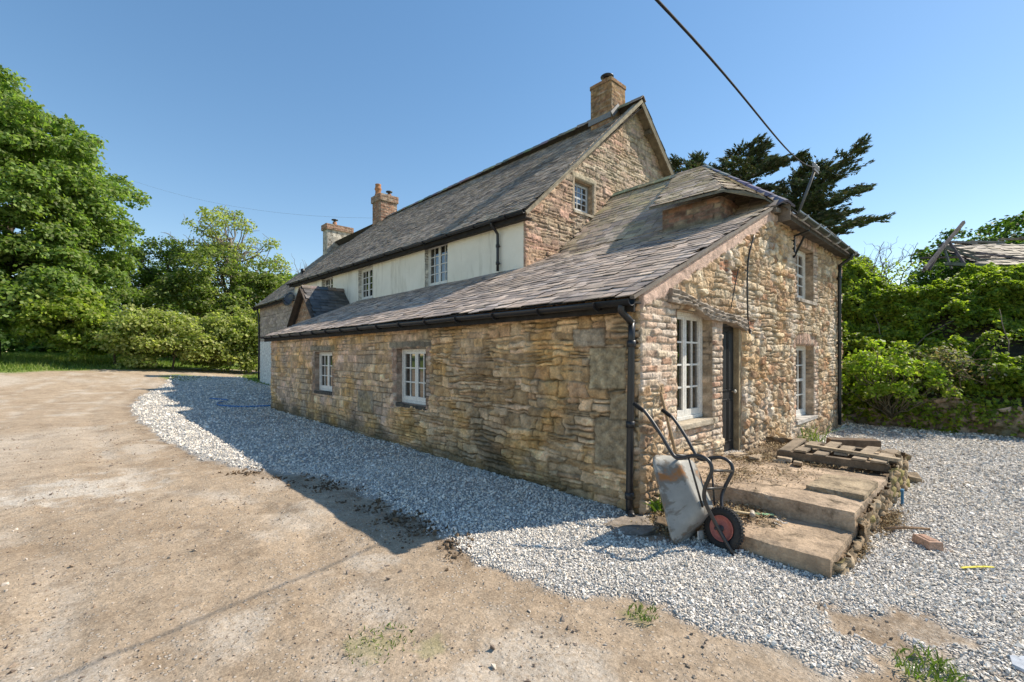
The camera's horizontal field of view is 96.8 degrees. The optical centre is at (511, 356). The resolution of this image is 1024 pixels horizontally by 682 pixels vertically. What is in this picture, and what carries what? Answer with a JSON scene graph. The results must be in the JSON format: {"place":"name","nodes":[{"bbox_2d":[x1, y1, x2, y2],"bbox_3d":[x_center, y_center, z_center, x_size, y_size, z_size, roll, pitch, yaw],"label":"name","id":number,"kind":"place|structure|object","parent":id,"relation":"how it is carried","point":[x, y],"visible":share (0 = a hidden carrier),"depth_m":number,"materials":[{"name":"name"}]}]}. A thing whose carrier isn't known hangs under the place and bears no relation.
{"place":"outdoors","nodes":[
{"label":"outdoors","id":0,"kind":"place"},
{"bbox_2d":[147,185,350,217],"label":"power line","id":1,"kind":"object","parent":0,"point":[253,209],"visible":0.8,"depth_m":47.39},
{"bbox_2d":[0,364,1023,681],"bbox_3d":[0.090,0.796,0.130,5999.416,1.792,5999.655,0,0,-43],"label":"ground","id":2,"kind":"structure","parent":0,"point":[68,402],"depth_m":3.31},
{"bbox_2d":[0,65,151,358],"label":"sycamore tree","id":3,"kind":"object","parent":2,"relation":"on","point":[58,182],"visible":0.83,"depth_m":29.12,"materials":[{"name":"green plant"}]},
{"bbox_2d":[5,285,175,363],"bbox_3d":[-26.599,-1.797,29.406,8.393,5.414,5.510,0,0,-43],"label":"broadleaf bush","id":4,"kind":"object","parent":2,"relation":"on","point":[89,319],"visible":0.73,"depth_m":27.72,"materials":[{"name":"green plant"}]},
{"bbox_2d":[0,319,250,360],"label":"hedge","id":5,"kind":"object","parent":2,"relation":"on","point":[7,345],"visible":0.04,"depth_m":43.71,"materials":[{"name":"green plant"}]},
{"bbox_2d":[0,351,268,384],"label":"grass","id":6,"kind":"structure","parent":2,"relation":"on","point":[33,361],"depth_m":29.60,"materials":[{"name":"green plant"}]},
{"bbox_2d":[106,265,203,317],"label":"broadleaf tree","id":7,"kind":"object","parent":2,"relation":"on","point":[147,302],"visible":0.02,"depth_m":43.54,"materials":[{"name":"green plant"}]},
{"bbox_2d":[106,232,228,358],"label":"broadleaf tree","id":8,"kind":"object","parent":2,"relation":"on","point":[162,256],"visible":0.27,"depth_m":40.15,"materials":[{"name":"green plant"}]},
{"bbox_2d":[91,302,244,369],"bbox_3d":[-22.284,-1.072,30.347,8.612,4.566,5.844,0,0,-43],"label":"broadleaf bush","id":9,"kind":"object","parent":2,"relation":"on","point":[186,336],"visible":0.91,"depth_m":28.63,"materials":[{"name":"green plant"}]},
{"bbox_2d":[129,242,290,366],"bbox_3d":[-25.822,-4.253,41.032,13.660,11.208,10.016,0,0,-43],"label":"broadleaf tree","id":10,"kind":"object","parent":2,"relation":"on","point":[186,287],"visible":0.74,"depth_m":38.26,"materials":[{"name":"green plant"}]},
{"bbox_2d":[198,305,259,372],"bbox_3d":[-19.017,-1.084,33.400,7.931,5.187,5.997,0,0,-43],"label":"broadleaf bush","id":11,"kind":"object","parent":2,"relation":"on","point":[246,324],"visible":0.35,"depth_m":31.53,"materials":[{"name":"green plant"}]},
{"bbox_2d":[162,205,296,364],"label":"ash tree","id":12,"kind":"object","parent":2,"relation":"on","point":[221,241],"visible":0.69,"depth_m":41.64,"materials":[{"name":"green plant"}]},
{"bbox_2d":[250,272,296,302],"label":"broadleaf tree","id":13,"kind":"object","parent":2,"relation":"on","point":[290,276],"visible":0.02,"depth_m":44.74,"materials":[{"name":"green plant"}]},
{"bbox_2d":[2,445,608,673],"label":"stones","id":14,"kind":"object","parent":2,"relation":"on","point":[557,646],"visible":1,"depth_m":4.19,"materials":[{"name":"stone"}]},
{"bbox_2d":[216,461,482,576],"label":"soil clods","id":15,"kind":"object","parent":2,"relation":"on","point":[397,519],"visible":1,"depth_m":4.63,"materials":[{"name":"soil"}]},
{"bbox_2d":[344,622,413,664],"bbox_3d":[-0.759,1.634,2.621,0.403,0.037,0.396,0,0,-43],"label":"grass tuft","id":16,"kind":"object","parent":2,"relation":"on","point":[387,625],"visible":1,"depth_m":2.63,"materials":[{"name":"green plant"}]},
{"bbox_2d":[0,420,954,681],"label":"pebbles","id":17,"kind":"object","parent":2,"relation":"on","point":[316,582],"visible":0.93,"depth_m":3.02,"materials":[{"name":"stone"}]},
{"bbox_2d":[251,73,859,516],"bbox_3d":[-3.583,-3.685,18.445,12.203,10.770,27.589,0,0,-43],"label":"farmhouse","id":18,"kind":"object","parent":2,"relation":"on","point":[549,311],"visible":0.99,"depth_m":7.70,"materials":[{"name":"stone"}]},
{"bbox_2d":[283,292,294,305],"bbox_3d":[-10.093,-2.630,20.930,0.819,0.638,0.532,0,0,-23],"label":"satellite dish","id":19,"kind":"object","parent":18,"relation":"attached to","point":[288,298],"visible":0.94,"depth_m":20.95,"materials":[{"name":"grey metal"}]},
{"bbox_2d":[314,352,332,395],"bbox_3d":[-4.511,0.396,11.130,0.268,1.050,1.159,0,0,-43],"label":"window","id":20,"kind":"structure","parent":18,"relation":"in","point":[323,360],"depth_m":11.34,"materials":[{"name":"paint"}]},
{"bbox_2d":[322,277,332,287],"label":"window","id":21,"kind":"structure","parent":18,"relation":"in","point":[328,282],"depth_m":18.54,"materials":[{"name":"paint"}]},
{"bbox_2d":[356,266,373,301],"bbox_3d":[-4.993,-2.494,15.789,0.291,1.190,1.256,0,0,-43],"label":"window","id":22,"kind":"structure","parent":18,"relation":"in","point":[365,276],"depth_m":16.02,"materials":[{"name":"paint"}]},
{"bbox_2d":[396,348,426,410],"bbox_3d":[-1.720,0.381,8.127,0.268,1.079,1.040,0,0,-43],"label":"window","id":23,"kind":"structure","parent":18,"relation":"in","point":[411,362],"depth_m":8.26,"materials":[{"name":"paint"}]},
{"bbox_2d":[425,243,447,288],"bbox_3d":[-2.027,-2.514,12.597,0.291,1.272,1.253,0,0,-43],"label":"window","id":24,"kind":"structure","parent":18,"relation":"in","point":[436,258],"depth_m":12.77,"materials":[{"name":"paint"}]},
{"bbox_2d":[573,178,592,217],"bbox_3d":[1.729,-3.953,11.480,0.856,0.870,0.303,0,0,-43],"label":"window","id":25,"kind":"structure","parent":18,"relation":"in","point":[583,191],"depth_m":11.57,"materials":[{"name":"paint"}]},
{"bbox_2d":[675,309,717,431],"bbox_3d":[2.177,0.146,5.638,1.091,1.430,0.313,0,0,-43],"label":"window","id":26,"kind":"structure","parent":18,"relation":"in","point":[694,336],"depth_m":5.82,"materials":[{"name":"paint"}]},
{"bbox_2d":[722,327,736,450],"bbox_3d":[2.996,0.455,6.363,0.540,1.730,0.105,0,0,-43],"label":"door","id":27,"kind":"structure","parent":18,"relation":"in","point":[727,370],"depth_m":6.40,"materials":[{"name":"paint"}]},
{"bbox_2d":[796,244,816,305],"bbox_3d":[5.517,-1.544,8.748,1.244,1.090,0.323,0,0,-43],"label":"window","id":28,"kind":"structure","parent":18,"relation":"in","point":[804,259],"depth_m":9.07,"materials":[{"name":"paint"}]},
{"bbox_2d":[795,345,817,424],"bbox_3d":[5.509,0.505,8.741,1.302,1.469,0.323,0,0,-43],"label":"window","id":29,"kind":"structure","parent":18,"relation":"in","point":[804,360],"depth_m":9.08,"materials":[{"name":"paint"}]},
{"bbox_2d":[798,162,819,211],"bbox_3d":[5.830,-3.201,9.028,0.344,1.118,0.405,0,0,-43],"label":"cable bracket","id":30,"kind":"object","parent":18,"relation":"attached to","point":[816,169],"visible":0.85,"depth_m":8.96,"materials":[{"name":"metal"}]},
{"bbox_2d":[655,0,855,252],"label":"overhead cable","id":31,"kind":"object","parent":30,"relation":"attached to","point":[673,17],"visible":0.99,"depth_m":3.82,"materials":[{"name":"rubber"}]},
{"bbox_2d":[130,375,1023,681],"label":"gravel","id":32,"kind":"structure","parent":2,"relation":"on","point":[274,435],"depth_m":4.22,"materials":[{"name":"grey gravel"}]},
{"bbox_2d":[209,398,270,406],"bbox_3d":[-9.628,1.581,15.635,4.322,0.084,1.435,0,0,24],"label":"blue hose","id":33,"kind":"object","parent":32,"relation":"on","point":[236,406],"visible":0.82,"depth_m":14.63,"materials":[{"name":"plastic"}]},
{"bbox_2d":[603,515,658,536],"bbox_3d":[1.136,1.639,4.373,0.567,0.085,0.462,0,0,-17],"label":"flat stone","id":34,"kind":"object","parent":32,"relation":"on","point":[625,525],"visible":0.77,"depth_m":4.31,"materials":[{"name":"concrete"}]},
{"bbox_2d":[655,516,666,528],"bbox_3d":[1.451,1.619,4.409,0.117,0.092,0.156,0,0,23],"label":"rubble stone","id":35,"kind":"object","parent":34,"relation":"on","point":[660,521],"visible":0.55,"depth_m":4.37,"materials":[{"name":"beige stone"}]},
{"bbox_2d":[633,402,744,554],"bbox_3d":[1.637,1.068,4.154,0.765,1.273,0.991,0,0,-43],"label":"wheelbarrow","id":36,"kind":"object","parent":32,"relation":"on","point":[690,509],"visible":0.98,"depth_m":3.95,"materials":[{"name":"metal"}]},
{"bbox_2d":[900,488,903,503],"bbox_3d":[4.303,1.552,5.015,0.070,0.175,0.028,0,0,-43],"label":"blue clip","id":37,"kind":"object","parent":32,"relation":"on","point":[902,495],"visible":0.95,"depth_m":5.00,"materials":[{"name":"plastic"}]},
{"bbox_2d":[883,526,930,529],"bbox_3d":[3.677,1.600,4.242,0.419,0.030,0.036,0,0,1],"label":"wood stick","id":38,"kind":"object","parent":32,"relation":"on","point":[904,527],"visible":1,"depth_m":4.23,"materials":[{"name":"brown wood"}]},
{"bbox_2d":[912,534,943,550],"bbox_3d":[3.570,1.595,3.910,0.109,0.079,0.216,0,0,9],"label":"clay brick","id":39,"kind":"object","parent":32,"relation":"on","point":[928,542],"visible":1,"depth_m":3.86,"materials":[{"name":"orange brick"}]},
{"bbox_2d":[961,566,994,568],"bbox_3d":[3.537,1.601,3.457,0.254,0.008,0.031,0,0,-2],"label":"yellow strap","id":40,"kind":"object","parent":32,"relation":"on","point":[963,567],"visible":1,"depth_m":3.45,"materials":[{"name":"plastic"}]},
{"bbox_2d":[1009,655,1023,671],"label":"slate flake","id":41,"kind":"object","parent":32,"relation":"on","point":[1017,662],"visible":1,"depth_m":2.39,"materials":[{"name":"grey stone"}]},
{"bbox_2d":[623,600,658,622],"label":"grass tuft","id":42,"kind":"object","parent":2,"relation":"on","point":[639,611],"visible":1,"depth_m":2.88,"materials":[{"name":"green plant"}]},
{"bbox_2d":[645,496,663,512],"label":"weed","id":43,"kind":"object","parent":2,"relation":"on","point":[656,505],"visible":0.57,"depth_m":4.75,"materials":[{"name":"green plant"}]},
{"bbox_2d":[660,393,676,453],"bbox_3d":[1.764,1.011,4.849,0.376,1.249,0.043,0,0,4],"label":"tool handle","id":44,"kind":"object","parent":2,"relation":"on","point":[669,426],"visible":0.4,"depth_m":4.84,"materials":[{"name":"brown wood"}]},
{"bbox_2d":[631,440,911,573],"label":"leaf litter","id":45,"kind":"object","parent":2,"relation":"on","point":[891,518],"visible":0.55,"depth_m":4.72,"materials":[{"name":"brown plant"}]},
{"bbox_2d":[668,132,895,236],"bbox_3d":[16.137,-6.493,32.522,17.694,18.323,9.851,0,0,8],"label":"cypress tree","id":46,"kind":"object","parent":2,"relation":"on","point":[817,203],"visible":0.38,"depth_m":30.41,"materials":[{"name":"green plant"}]},
{"bbox_2d":[695,437,911,578],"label":"stone steps","id":47,"kind":"structure","parent":2,"relation":"on","point":[830,515],"depth_m":4.25,"materials":[{"name":"concrete"}]},
{"bbox_2d":[734,510,754,517],"bbox_3d":[2.066,1.446,4.242,0.360,0.052,0.110,0,0,26],"label":"club hammer","id":48,"kind":"object","parent":47,"relation":"on","point":[751,513],"visible":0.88,"depth_m":4.19,"materials":[{"name":"metal"}]},
{"bbox_2d":[777,438,898,471],"bbox_3d":[4.174,1.240,5.837,1.147,0.132,1.047,0,0,44],"label":"wooden pallet","id":49,"kind":"object","parent":47,"relation":"on","point":[796,449],"visible":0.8,"depth_m":5.67,"materials":[{"name":"brown wood"}]},
{"bbox_2d":[804,443,901,461],"bbox_3d":[4.111,1.166,5.545,0.073,0.041,1.006,0,0,-30],"label":"wooden plank","id":50,"kind":"object","parent":49,"relation":"on","point":[877,456],"visible":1,"depth_m":5.47,"materials":[{"name":"brown wood"}]},
{"bbox_2d":[826,437,880,449],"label":"timber beam","id":51,"kind":"structure","parent":49,"relation":"on","point":[862,442],"depth_m":6.53,"materials":[{"name":"wood"}]},
{"bbox_2d":[798,422,845,442],"bbox_3d":[5.478,1.385,8.354,1.040,0.485,1.194,0,0,14],"label":"weed","id":52,"kind":"object","parent":2,"relation":"on","point":[816,438],"visible":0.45,"depth_m":8.30,"materials":[{"name":"green plant"}]},
{"bbox_2d":[908,472,922,482],"bbox_3d":[5.256,1.604,5.963,0.161,0.152,0.238,0,0,30],"label":"rubble stone","id":53,"kind":"object","parent":2,"relation":"on","point":[914,477],"visible":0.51,"depth_m":5.89,"materials":[{"name":"beige stone"}]},
{"bbox_2d":[889,640,973,681],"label":"grass tuft","id":54,"kind":"object","parent":2,"relation":"on","point":[940,663],"visible":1,"depth_m":2.35,"materials":[{"name":"green plant"}]},
{"bbox_2d":[841,255,1023,437],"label":"ivy bank","id":55,"kind":"structure","parent":2,"relation":"on","point":[973,306],"depth_m":11.24,"materials":[{"name":"green plant"}]},
{"bbox_2d":[853,237,928,285],"bbox_3d":[11.784,-2.995,14.623,2.005,1.709,2.557,0,0,18],"label":"twiggy bush","id":56,"kind":"object","parent":55,"relation":"on","point":[890,270],"visible":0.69,"depth_m":14.19,"materials":[{"name":"green plant"}]},
{"bbox_2d":[841,339,962,418],"bbox_3d":[8.505,0.498,10.248,1.564,1.831,2.395,0,0,-43],"label":"lime shrub","id":57,"kind":"object","parent":55,"relation":"on","point":[887,389],"visible":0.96,"depth_m":10.19,"materials":[{"name":"green plant"}]},
{"bbox_2d":[873,341,1006,394],"bbox_3d":[9.777,0.240,10.185,2.574,1.126,2.123,0,0,-6],"label":"bramble","id":58,"kind":"object","parent":55,"relation":"on","point":[952,369],"visible":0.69,"depth_m":9.76,"materials":[{"name":"green plant"}]},
{"bbox_2d":[841,397,1023,437],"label":"stone wall","id":59,"kind":"structure","parent":2,"relation":"on","point":[1003,429],"depth_m":9.71,"materials":[{"name":"stone"}]},
{"bbox_2d":[901,210,1023,287],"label":"broadleaf tree","id":60,"kind":"object","parent":2,"relation":"on","point":[940,270],"visible":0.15,"depth_m":31.20,"materials":[{"name":"green plant"}]},
{"bbox_2d":[920,220,1023,272],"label":"ruined barn","id":61,"kind":"structure","parent":2,"relation":"on","point":[1000,251],"depth_m":15.65,"materials":[{"name":"stone"}]},
{"bbox_2d":[0,0,1023,351],"label":"sky","id":62,"kind":"structure","parent":0,"point":[292,107],"materials":[{"name":"blue"}]}
]}

